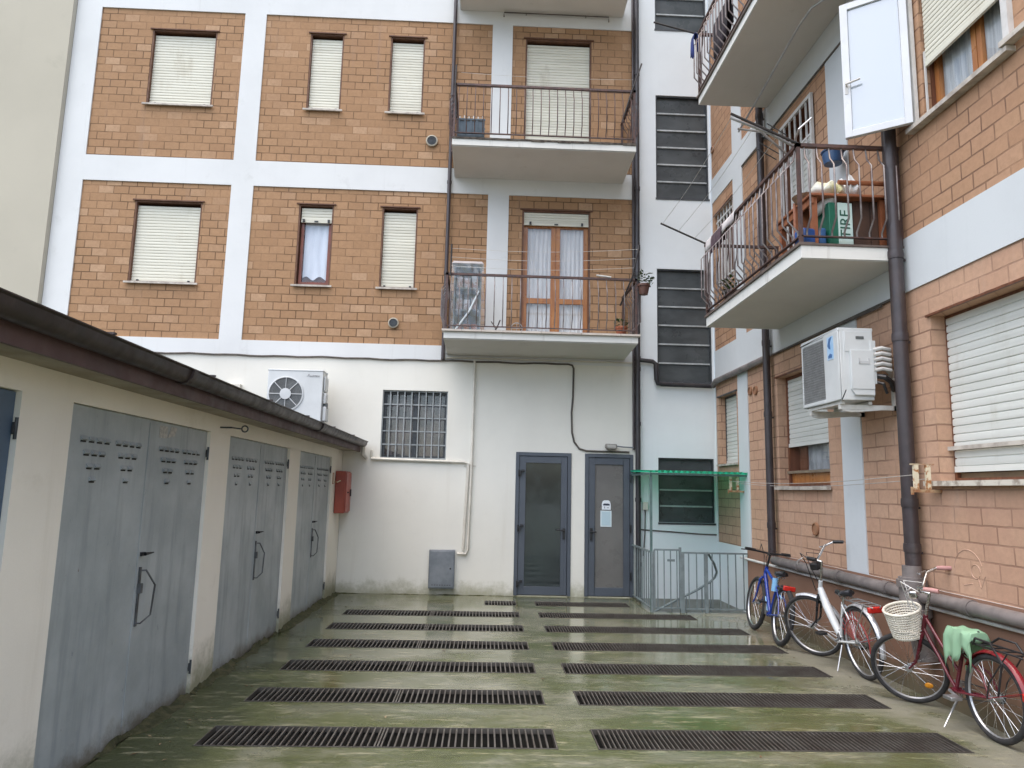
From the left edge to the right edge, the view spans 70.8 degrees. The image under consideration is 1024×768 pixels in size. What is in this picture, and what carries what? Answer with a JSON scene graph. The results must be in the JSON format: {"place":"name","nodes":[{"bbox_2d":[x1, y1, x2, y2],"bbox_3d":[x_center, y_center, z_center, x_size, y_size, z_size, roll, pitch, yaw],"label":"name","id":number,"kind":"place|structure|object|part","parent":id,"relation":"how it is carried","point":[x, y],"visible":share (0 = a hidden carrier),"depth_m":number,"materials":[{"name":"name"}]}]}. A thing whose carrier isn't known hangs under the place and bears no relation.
{"place":"outdoors","nodes":[
{"label":"outdoors","id":0,"kind":"place"},
{"bbox_2d":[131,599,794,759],"bbox_3d":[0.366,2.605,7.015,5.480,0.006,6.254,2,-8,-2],"label":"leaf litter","id":1,"kind":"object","parent":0,"point":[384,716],"visible":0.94,"depth_m":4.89,"materials":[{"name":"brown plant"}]},
{"bbox_2d":[83,526,1023,767],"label":"ground","id":2,"kind":"structure","parent":0,"point":[566,717],"depth_m":5.29,"materials":[{"name":"concrete"}]},
{"bbox_2d":[0,0,77,303],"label":"neighbour building","id":3,"kind":"structure","parent":2,"relation":"on","point":[36,40],"depth_m":11.32,"materials":[{"name":"beige paint"}]},
{"bbox_2d":[0,287,367,767],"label":"garage row","id":4,"kind":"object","parent":2,"relation":"on","point":[169,528],"visible":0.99,"depth_m":4.32,"materials":[{"name":"concrete"}]},
{"bbox_2d":[0,388,18,518],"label":"garage door","id":5,"kind":"structure","parent":4,"relation":"in","point":[8,427],"depth_m":3.24,"materials":[{"name":"grey metal"}]},
{"bbox_2d":[33,404,154,767],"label":"garage door","id":6,"kind":"structure","parent":4,"relation":"in","point":[84,703],"depth_m":4.02,"materials":[{"name":"metal"}]},
{"bbox_2d":[126,420,208,731],"bbox_3d":[-2.349,1.266,4.998,0.106,1.944,0.980,2,-8,-2],"label":"garage door","id":7,"kind":"structure","parent":4,"relation":"in","point":[166,575],"depth_m":4.95,"materials":[{"name":"metal"}]},
{"bbox_2d":[212,437,262,671],"bbox_3d":[-2.433,1.468,6.381,0.048,1.944,0.967,2,-8,-2],"label":"garage door","id":8,"kind":"structure","parent":4,"relation":"in","point":[235,591],"depth_m":6.37,"materials":[{"name":"metal"}]},
{"bbox_2d":[247,443,288,651],"bbox_3d":[-2.441,1.604,7.304,0.106,1.944,0.975,2,-8,-2],"label":"garage door","id":9,"kind":"structure","parent":4,"relation":"in","point":[267,553],"depth_m":7.28,"materials":[{"name":"metal"}]},
{"bbox_2d":[290,451,316,619],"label":"garage door","id":10,"kind":"structure","parent":4,"relation":"in","point":[307,472],"depth_m":8.69,"materials":[{"name":"metal"}]},
{"bbox_2d":[308,455,331,607],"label":"garage door","id":11,"kind":"structure","parent":4,"relation":"in","point":[316,585],"depth_m":9.53,"materials":[{"name":"metal"}]},
{"bbox_2d":[334,471,351,512],"bbox_3d":[-2.458,1.573,10.480,0.181,0.600,0.468,2,-8,-2],"label":"fire hose box","id":12,"kind":"object","parent":4,"relation":"attached to","point":[342,482],"visible":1,"depth_m":10.33,"materials":[{"name":"red paint"}]},
{"bbox_2d":[344,473,351,511],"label":"door","id":13,"kind":"structure","parent":12,"relation":"in","point":[348,489],"depth_m":10.48,"materials":[{"name":"red paint"}]},
{"bbox_2d":[80,592,512,767],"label":"moss","id":14,"kind":"object","parent":2,"relation":"on","point":[159,715],"visible":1,"depth_m":5.45,"materials":[{"name":"green plant"}]},
{"bbox_2d":[193,725,557,749],"bbox_3d":[-0.819,2.228,4.513,2.184,0.035,0.369,2,-8,-2],"label":"floor grate","id":15,"kind":"object","parent":2,"relation":"on","point":[383,732],"visible":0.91,"depth_m":4.55,"materials":[{"name":"metal"}]},
{"bbox_2d":[42,0,718,599],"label":"apartment building","id":16,"kind":"structure","parent":2,"relation":"on","point":[250,194],"depth_m":11.36,"materials":[{"name":"white paint"}]},
{"bbox_2d":[123,198,204,284],"bbox_3d":[-5.422,-2.211,11.324,1.120,1.368,0.242,2,-8,-2],"label":"window","id":17,"kind":"structure","parent":16,"relation":"in","point":[166,233],"depth_m":11.32,"materials":[{"name":"white plastic"}]},
{"bbox_2d":[141,27,219,106],"bbox_3d":[-5.357,-5.119,11.753,1.120,1.348,0.242,2,-8,-2],"label":"window","id":18,"kind":"structure","parent":16,"relation":"in","point":[182,62],"depth_m":11.75,"materials":[{"name":"white plastic"}]},
{"bbox_2d":[267,369,328,422],"bbox_3d":[-3.123,0.262,10.528,0.852,0.913,0.360,2,-8,-2],"label":"air conditioner","id":19,"kind":"object","parent":16,"relation":"attached to","point":[304,392],"visible":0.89,"depth_m":10.40,"materials":[{"name":"grey plastic"}]},
{"bbox_2d":[290,203,336,287],"bbox_3d":[-3.118,-2.177,11.411,0.630,1.368,0.242,2,-8,-2],"label":"window","id":20,"kind":"structure","parent":16,"relation":"in","point":[315,222],"depth_m":11.45,"materials":[{"name":"white fabric"}]},
{"bbox_2d":[302,31,346,111],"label":"window","id":21,"kind":"structure","parent":16,"relation":"in","point":[326,48],"depth_m":11.84,"materials":[{"name":"white plastic"}]},
{"bbox_2d":[375,206,419,289],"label":"window","id":22,"kind":"structure","parent":16,"relation":"in","point":[399,223],"depth_m":11.45,"materials":[{"name":"white plastic"}]},
{"bbox_2d":[384,35,427,114],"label":"window","id":23,"kind":"structure","parent":16,"relation":"in","point":[407,57],"depth_m":11.88,"materials":[{"name":"white plastic"}]},
{"bbox_2d":[380,390,447,459],"bbox_3d":[-1.494,0.647,11.063,1.115,1.073,0.240,2,-8,-2],"label":"window","id":24,"kind":"structure","parent":16,"relation":"in","point":[414,423],"depth_m":11.13,"materials":[{"name":"metal"}]},
{"bbox_2d":[428,549,454,588],"bbox_3d":[-1.038,2.730,10.623,0.380,0.555,0.114,2,-8,-2],"label":"meter cabinet","id":25,"kind":"object","parent":16,"relation":"attached to","point":[441,572],"visible":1,"depth_m":10.57,"materials":[{"name":"grey metal"}]},
{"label":"door","id":26,"kind":"part","parent":25,"relation":"part of","materials":[{"name":"grey metal"}]},
{"bbox_2d":[452,261,483,329],"bbox_3d":[-0.633,-1.248,10.633,0.520,1.075,0.408,2,-8,-2],"label":"wrapped cabinet","id":27,"kind":"object","parent":16,"relation":"on","point":[470,266],"visible":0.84,"depth_m":10.58,"materials":[{"name":"plastic"}]},
{"bbox_2d":[457,115,484,136],"bbox_3d":[-0.616,-3.798,10.850,0.420,0.372,0.290,2,-8,-2],"label":"plastic crate","id":28,"kind":"object","parent":16,"relation":"on","point":[470,125],"visible":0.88,"depth_m":10.72,"materials":[{"name":"grey plastic"}]},
{"bbox_2d":[513,452,571,595],"bbox_3d":[0.464,2.092,10.833,0.846,2.117,0.131,2,-8,-2],"label":"door","id":29,"kind":"structure","parent":16,"relation":"in","point":[542,529],"depth_m":10.85,"materials":[{"name":"metal"}]},
{"bbox_2d":[450,244,639,305],"bbox_3d":[0.475,-1.612,10.435,2.733,0.850,0.292,2,-8,-2],"label":"drying rack","id":30,"kind":"object","parent":16,"relation":"attached to","point":[452,248],"visible":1,"depth_m":10.36,"materials":[{"name":"black metal"}]},
{"bbox_2d":[454,63,641,122],"bbox_3d":[0.549,-4.389,10.780,2.813,0.955,0.124,2,-8,-2],"label":"drying rack","id":31,"kind":"object","parent":16,"relation":"attached to","point":[558,78],"visible":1,"depth_m":10.78,"materials":[{"name":"black metal"}]},
{"bbox_2d":[520,208,592,332],"bbox_3d":[0.688,-1.663,11.512,1.170,2.269,0.234,2,-8,-2],"label":"balcony door","id":32,"kind":"structure","parent":16,"relation":"in","point":[554,242],"depth_m":11.56,"materials":[{"name":"white fabric"}]},
{"bbox_2d":[524,37,593,141],"bbox_3d":[0.753,-4.577,11.932,1.170,2.359,0.214,2,-8,-2],"label":"balcony door","id":33,"kind":"structure","parent":16,"relation":"in","point":[550,59],"depth_m":11.97,"materials":[{"name":"white plastic"}]},
{"bbox_2d":[584,453,633,596],"bbox_3d":[1.465,2.119,10.870,0.741,2.117,0.128,2,-8,-2],"label":"door","id":34,"kind":"structure","parent":16,"relation":"in","point":[608,551],"depth_m":10.87,"materials":[{"name":"metal"}]},
{"bbox_2d":[600,511,611,526],"bbox_3d":[1.422,2.039,10.897,0.170,0.240,0.007,2,-8,-2],"label":"notice","id":35,"kind":"object","parent":34,"relation":"attached to","point":[605,518],"depth_m":10.89,"materials":[{"name":"white paper"}]},
{"bbox_2d":[602,500,610,509],"bbox_3d":[1.430,1.836,10.927,0.136,0.140,0.008,2,-8,-2],"label":"door sign","id":36,"kind":"object","parent":34,"relation":"attached to","point":[606,504],"visible":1,"depth_m":10.92,"materials":[{"name":"white paper"}]},
{"bbox_2d":[605,444,633,449],"bbox_3d":[1.661,0.961,10.973,0.483,0.085,0.122,2,-8,-5],"label":"wall lamp","id":37,"kind":"object","parent":16,"relation":"attached to","point":[611,446],"visible":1,"depth_m":10.91,"materials":[{"name":"metal"}]},
{"bbox_2d":[613,318,628,333],"bbox_3d":[1.587,-0.832,10.434,0.241,0.281,0.239,2,-8,-2],"label":"flower pot","id":38,"kind":"object","parent":16,"relation":"on","point":[617,327],"visible":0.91,"depth_m":10.37,"materials":[{"name":"ceramic"}]},
{"bbox_2d":[636,269,654,295],"bbox_3d":[1.907,-1.467,10.403,0.318,0.362,0.290,-6,-11,40],"label":"hanging pot","id":39,"kind":"object","parent":16,"relation":"hanging from","point":[643,288],"visible":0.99,"depth_m":10.35,"materials":[{"name":"ceramic"}]},
{"bbox_2d":[654,0,705,32],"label":"stairwell window","id":40,"kind":"structure","parent":16,"relation":"in","point":[689,15],"depth_m":12.23,"materials":[{"name":"glass"}]},
{"bbox_2d":[655,96,709,200],"bbox_3d":[2.786,-3.868,11.850,0.885,1.813,0.112,2,-8,-2],"label":"stairwell window","id":41,"kind":"structure","parent":16,"relation":"in","point":[681,123],"depth_m":11.87,"materials":[{"name":"glass"}]},
{"bbox_2d":[657,269,711,383],"bbox_3d":[2.720,-0.906,11.413,0.885,1.853,0.112,2,-8,-2],"label":"stairwell window","id":42,"kind":"structure","parent":16,"relation":"in","point":[683,336],"depth_m":11.43,"materials":[{"name":"glass"}]},
{"bbox_2d":[658,458,715,524],"bbox_3d":[2.663,1.646,11.036,0.885,1.003,0.112,2,-8,-2],"label":"stairwell window","id":43,"kind":"structure","parent":16,"relation":"in","point":[688,500],"depth_m":11.05,"materials":[{"name":"glass"}]},
{"bbox_2d":[243,687,544,704],"bbox_3d":[-0.855,2.360,5.416,2.184,0.035,0.369,2,-8,-2],"label":"floor grate","id":44,"kind":"object","parent":2,"relation":"on","point":[326,691],"visible":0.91,"depth_m":5.47,"materials":[{"name":"metal"}]},
{"bbox_2d":[279,659,535,673],"bbox_3d":[-0.891,2.492,6.319,2.184,0.035,0.369,2,-8,-2],"label":"floor grate","id":45,"kind":"object","parent":2,"relation":"on","point":[362,663],"visible":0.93,"depth_m":6.38,"materials":[{"name":"metal"}]},
{"bbox_2d":[305,639,528,649],"bbox_3d":[-0.928,2.625,7.221,2.184,0.035,0.369,2,-8,-2],"label":"floor grate","id":46,"kind":"object","parent":2,"relation":"on","point":[419,643],"visible":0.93,"depth_m":7.29,"materials":[{"name":"metal"}]},
{"bbox_2d":[326,622,523,631],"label":"floor grate","id":47,"kind":"object","parent":2,"relation":"on","point":[396,625],"visible":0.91,"depth_m":8.21,"materials":[{"name":"metal"}]},
{"bbox_2d":[342,609,519,616],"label":"floor grate","id":48,"kind":"object","parent":2,"relation":"on","point":[371,612],"visible":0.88,"depth_m":9.13,"materials":[{"name":"metal"}]},
{"bbox_2d":[485,601,516,605],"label":"floor grate","id":49,"kind":"object","parent":2,"relation":"on","point":[505,602],"visible":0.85,"depth_m":10.13,"materials":[{"name":"metal"}]},
{"bbox_2d":[534,601,630,607],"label":"floor grate","id":50,"kind":"object","parent":2,"relation":"on","point":[585,604],"visible":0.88,"depth_m":10.06,"materials":[{"name":"metal"}]},
{"bbox_2d":[538,612,696,619],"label":"floor grate","id":51,"kind":"object","parent":2,"relation":"on","point":[644,616],"visible":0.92,"depth_m":9.15,"materials":[{"name":"metal"}]},
{"bbox_2d":[544,626,749,634],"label":"floor grate","id":52,"kind":"object","parent":2,"relation":"on","point":[695,631],"visible":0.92,"depth_m":8.25,"materials":[{"name":"metal"}]},
{"bbox_2d":[551,642,788,653],"bbox_3d":[1.582,2.694,7.311,2.339,0.035,0.369,2,-8,-2],"label":"floor grate","id":53,"kind":"object","parent":2,"relation":"on","point":[700,648],"visible":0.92,"depth_m":7.34,"materials":[{"name":"metal"}]},
{"bbox_2d":[630,470,746,611],"bbox_3d":[2.495,2.171,10.230,1.380,1.901,1.300,2,-8,-2],"label":"awning","id":54,"kind":"object","parent":2,"relation":"on","point":[670,472],"visible":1,"depth_m":9.75,"materials":[{"name":"teal plastic"}]},
{"bbox_2d":[632,544,747,613],"bbox_3d":[2.461,2.992,10.123,1.302,1.445,1.272,2,-8,-2],"label":"stair railing","id":55,"kind":"object","parent":2,"relation":"on","point":[681,599],"visible":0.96,"depth_m":9.57,"materials":[{"name":"grey metal"}]},
{"bbox_2d":[561,663,831,676],"bbox_3d":[1.619,2.561,6.409,2.339,0.035,0.369,2,-8,-2],"label":"floor grate","id":56,"kind":"object","parent":2,"relation":"on","point":[736,670],"visible":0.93,"depth_m":6.43,"materials":[{"name":"metal"}]},
{"bbox_2d":[573,691,891,708],"bbox_3d":[1.655,2.429,5.506,2.339,0.035,0.369,2,-8,-2],"label":"floor grate","id":57,"kind":"object","parent":2,"relation":"on","point":[791,700],"visible":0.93,"depth_m":5.52,"materials":[{"name":"metal"}]},
{"bbox_2d":[741,544,795,645],"bbox_3d":[2.866,2.320,8.066,0.576,0.992,1.451,-2,-9,20],"label":"bicycle","id":58,"kind":"object","parent":2,"relation":"on","point":[769,606],"visible":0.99,"depth_m":7.95,"materials":[{"name":"blue paint"}]},
{"bbox_2d":[590,729,973,752],"bbox_3d":[1.691,2.297,4.604,2.339,0.035,0.369,2,-8,-2],"label":"floor grate","id":59,"kind":"object","parent":2,"relation":"on","point":[822,741],"visible":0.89,"depth_m":4.62,"materials":[{"name":"metal"}]},
{"bbox_2d":[784,540,886,680],"bbox_3d":[2.992,2.055,6.679,0.580,1.124,1.428,-3,-8,-4],"label":"bicycle","id":60,"kind":"object","parent":2,"relation":"on","point":[839,623],"visible":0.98,"depth_m":6.58,"materials":[{"name":"silver metal"}]},
{"bbox_2d":[693,0,1023,741],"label":"apartment wing","id":61,"kind":"structure","parent":2,"relation":"on","point":[916,107],"depth_m":6.26,"materials":[{"name":"brown brick"}]},
{"bbox_2d":[653,21,700,34],"bbox_3d":[2.171,-4.676,9.472,0.626,0.173,0.024,2,-8,-2],"label":"drying rack","id":62,"kind":"object","parent":61,"relation":"attached to","point":[669,26],"visible":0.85,"depth_m":9.46,"materials":[{"name":"black metal"}]},
{"bbox_2d":[690,32,697,58],"bbox_3d":[2.403,-4.427,9.474,0.081,0.361,0.126,2,-8,-2],"label":"blue cloth","id":63,"kind":"object","parent":61,"relation":"hanging from","point":[695,36],"visible":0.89,"depth_m":9.45,"materials":[{"name":"blue fabric"}]},
{"bbox_2d":[710,225,727,252],"bbox_3d":[2.416,-1.692,8.413,0.093,0.252,0.354,2,-8,-2],"label":"dark cloth","id":64,"kind":"object","parent":61,"relation":"hanging from","point":[715,236],"visible":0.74,"depth_m":8.38,"materials":[{"name":"grey fabric"}]},
{"bbox_2d":[705,210,740,251],"bbox_3d":[2.435,-1.766,8.348,0.093,0.165,1.003,2,-8,-2],"label":"draped cloth","id":65,"kind":"object","parent":61,"relation":"hanging from","point":[729,220],"visible":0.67,"depth_m":8.13,"materials":[{"name":"white fabric"}]},
{"bbox_2d":[713,0,733,58],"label":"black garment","id":66,"kind":"object","parent":61,"relation":"hanging from","point":[724,30],"visible":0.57,"depth_m":8.71,"materials":[{"name":"black fabric"}]},
{"bbox_2d":[713,194,733,288],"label":"window","id":67,"kind":"structure","parent":61,"relation":"in","point":[729,210],"depth_m":11.11,"materials":[{"name":"white plastic"}]},
{"bbox_2d":[716,389,737,466],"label":"window","id":68,"kind":"structure","parent":61,"relation":"in","point":[731,401],"depth_m":10.76,"materials":[{"name":"metal"}]},
{"bbox_2d":[660,112,798,243],"bbox_3d":[2.174,-2.060,7.641,0.610,0.282,2.644,2,-8,-2],"label":"drying rack","id":69,"kind":"object","parent":61,"relation":"on","point":[760,127],"visible":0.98,"depth_m":6.53,"materials":[{"name":"black metal"}]},
{"bbox_2d":[719,274,741,299],"bbox_3d":[2.506,-1.085,8.244,0.258,0.322,0.277,2,-8,-2],"label":"potted shrub","id":70,"kind":"object","parent":61,"relation":"on","point":[727,285],"visible":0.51,"depth_m":8.20,"materials":[{"name":"green plant"}]},
{"bbox_2d":[727,476,743,493],"bbox_3d":[3.074,1.383,9.873,0.237,0.242,0.024,2,-8,-2],"label":"line bracket","id":71,"kind":"object","parent":61,"relation":"attached to","point":[730,485],"visible":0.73,"depth_m":9.86,"materials":[{"name":"white metal"}]},
{"bbox_2d":[733,475,924,486],"bbox_3d":[3.129,1.063,7.758,0.103,0.086,4.280,2,-8,-2],"label":"clothes line","id":72,"kind":"object","parent":71,"relation":"attached to","point":[828,482],"visible":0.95,"depth_m":7.14,"materials":[{"name":"white plastic"}]},
{"bbox_2d":[730,117,811,161],"bbox_3d":[2.299,-2.225,6.556,0.731,0.278,0.373,2,-8,-2],"label":"folded airer","id":73,"kind":"object","parent":61,"relation":"on","point":[761,131],"visible":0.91,"depth_m":6.45,"materials":[{"name":"metal"}]},
{"bbox_2d":[778,92,816,250],"bbox_3d":[3.515,-2.048,8.371,0.442,2.348,0.940,2,-8,-2],"label":"balcony door","id":74,"kind":"structure","parent":61,"relation":"in","point":[805,110],"depth_m":8.48,"materials":[{"name":"white wood"}]},
{"bbox_2d":[793,203,809,244],"bbox_3d":[2.675,-1.411,6.585,0.200,0.500,0.030,2,-8,-2],"label":"orange panel","id":75,"kind":"object","parent":61,"relation":"on","point":[805,217],"visible":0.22,"depth_m":6.59,"materials":[{"name":"brown wood"}]},
{"bbox_2d":[774,367,830,489],"bbox_3d":[3.376,0.506,8.158,0.320,1.379,1.350,2,-8,-2],"label":"window","id":76,"kind":"structure","parent":61,"relation":"in","point":[808,437],"depth_m":8.40,"materials":[{"name":"white plastic"}]},
{"bbox_2d":[794,228,814,243],"bbox_3d":[2.580,-1.277,6.339,0.130,0.160,0.140,3,-9,-13],"label":"blue bag","id":77,"kind":"object","parent":61,"relation":"on","point":[811,231],"visible":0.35,"depth_m":6.28,"materials":[{"name":"plastic"}]},
{"bbox_2d":[818,228,825,242],"bbox_3d":[2.715,-1.278,6.345,0.070,0.170,0.120,2,-8,-2],"label":"blue box","id":78,"kind":"object","parent":61,"relation":"on","point":[823,233],"visible":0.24,"depth_m":6.29,"materials":[{"name":"plastic"}]},
{"bbox_2d":[817,193,838,215],"bbox_3d":[2.790,-1.603,6.414,0.270,0.096,0.096,-39,-22,16],"label":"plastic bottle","id":79,"kind":"object","parent":61,"relation":"attached to","point":[819,206],"visible":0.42,"depth_m":6.38,"materials":[{"name":"grey plastic"}]},
{"bbox_2d":[778,193,886,255],"bbox_3d":[2.952,-1.383,6.663,0.720,0.470,0.760,2,-8,-2],"label":"balcony table","id":80,"kind":"object","parent":61,"relation":"on","point":[816,198],"visible":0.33,"depth_m":6.35,"materials":[{"name":"orange wood"}]},
{"bbox_2d":[792,192,808,204],"bbox_3d":[2.683,-1.673,6.563,0.246,0.060,0.250,2,-8,-2],"label":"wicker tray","id":81,"kind":"object","parent":80,"relation":"on","point":[804,195],"visible":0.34,"depth_m":6.52,"materials":[{"name":"brown wicker"}]},
{"bbox_2d":[811,180,844,193],"bbox_3d":[2.829,-1.739,6.457,0.332,0.166,0.258,2,-8,-2],"label":"folded linen","id":82,"kind":"object","parent":80,"relation":"on","point":[828,187],"visible":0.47,"depth_m":6.37,"materials":[{"name":"white fabric"}]},
{"bbox_2d":[840,175,858,193],"bbox_3d":[3.030,-1.761,6.500,0.226,0.230,0.212,-7,-12,44],"label":"white linen","id":83,"kind":"object","parent":80,"relation":"on","point":[853,189],"visible":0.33,"depth_m":6.40,"materials":[{"name":"white fabric"}]},
{"bbox_2d":[821,149,845,167],"bbox_3d":[3.236,-2.296,7.263,0.223,0.164,0.223,-5,-11,37],"label":"blue basin","id":84,"kind":"object","parent":61,"relation":"hanging from","point":[835,155],"visible":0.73,"depth_m":7.21,"materials":[{"name":"plastic"}]},
{"bbox_2d":[818,202,853,243],"bbox_3d":[2.869,-1.383,6.403,0.216,0.400,0.208,2,-8,-8],"label":"printed carton","id":85,"kind":"object","parent":61,"relation":"on","point":[841,220],"visible":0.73,"depth_m":6.31,"materials":[{"name":"green cardboard"}]},
{"bbox_2d":[800,327,895,418],"bbox_3d":[3.065,-0.075,6.543,0.541,0.732,0.780,2,-8,-2],"label":"air conditioner","id":86,"kind":"object","parent":61,"relation":"attached to","point":[840,370],"visible":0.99,"depth_m":6.24,"materials":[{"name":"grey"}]},
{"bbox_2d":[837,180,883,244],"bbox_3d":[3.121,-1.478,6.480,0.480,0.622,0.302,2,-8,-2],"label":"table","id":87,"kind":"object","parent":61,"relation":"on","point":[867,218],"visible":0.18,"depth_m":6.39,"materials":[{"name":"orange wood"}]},
{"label":"door","id":88,"kind":"part","parent":87,"relation":"part of","materials":[{"name":"brown wood"}]},
{"bbox_2d":[909,463,941,494],"bbox_3d":[3.244,0.747,5.644,0.237,0.242,0.024,2,-8,-2],"label":"line bracket","id":89,"kind":"object","parent":61,"relation":"attached to","point":[915,473],"visible":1,"depth_m":5.63,"materials":[{"name":"white metal"}]},
{"bbox_2d":[839,0,1023,139],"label":"window","id":90,"kind":"structure","parent":61,"relation":"in","point":[965,40],"depth_m":6.10,"materials":[{"name":"white plastic"}]},
{"bbox_2d":[923,277,1023,485],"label":"window","id":91,"kind":"structure","parent":61,"relation":"in","point":[985,340],"depth_m":5.30,"materials":[{"name":"white plastic"}]},
{"bbox_2d":[870,566,1023,745],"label":"bicycle","id":92,"kind":"object","parent":2,"relation":"on","point":[917,630],"visible":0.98,"depth_m":5.16,"materials":[{"name":"metal"}]},
{"bbox_2d":[943,625,991,672],"bbox_3d":[3.142,1.905,4.962,0.175,0.442,0.270,2,-8,-5],"label":"green cloth","id":93,"kind":"object","parent":92,"relation":"on","point":[956,639],"visible":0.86,"depth_m":4.97,"materials":[{"name":"green fabric"}]}
]}

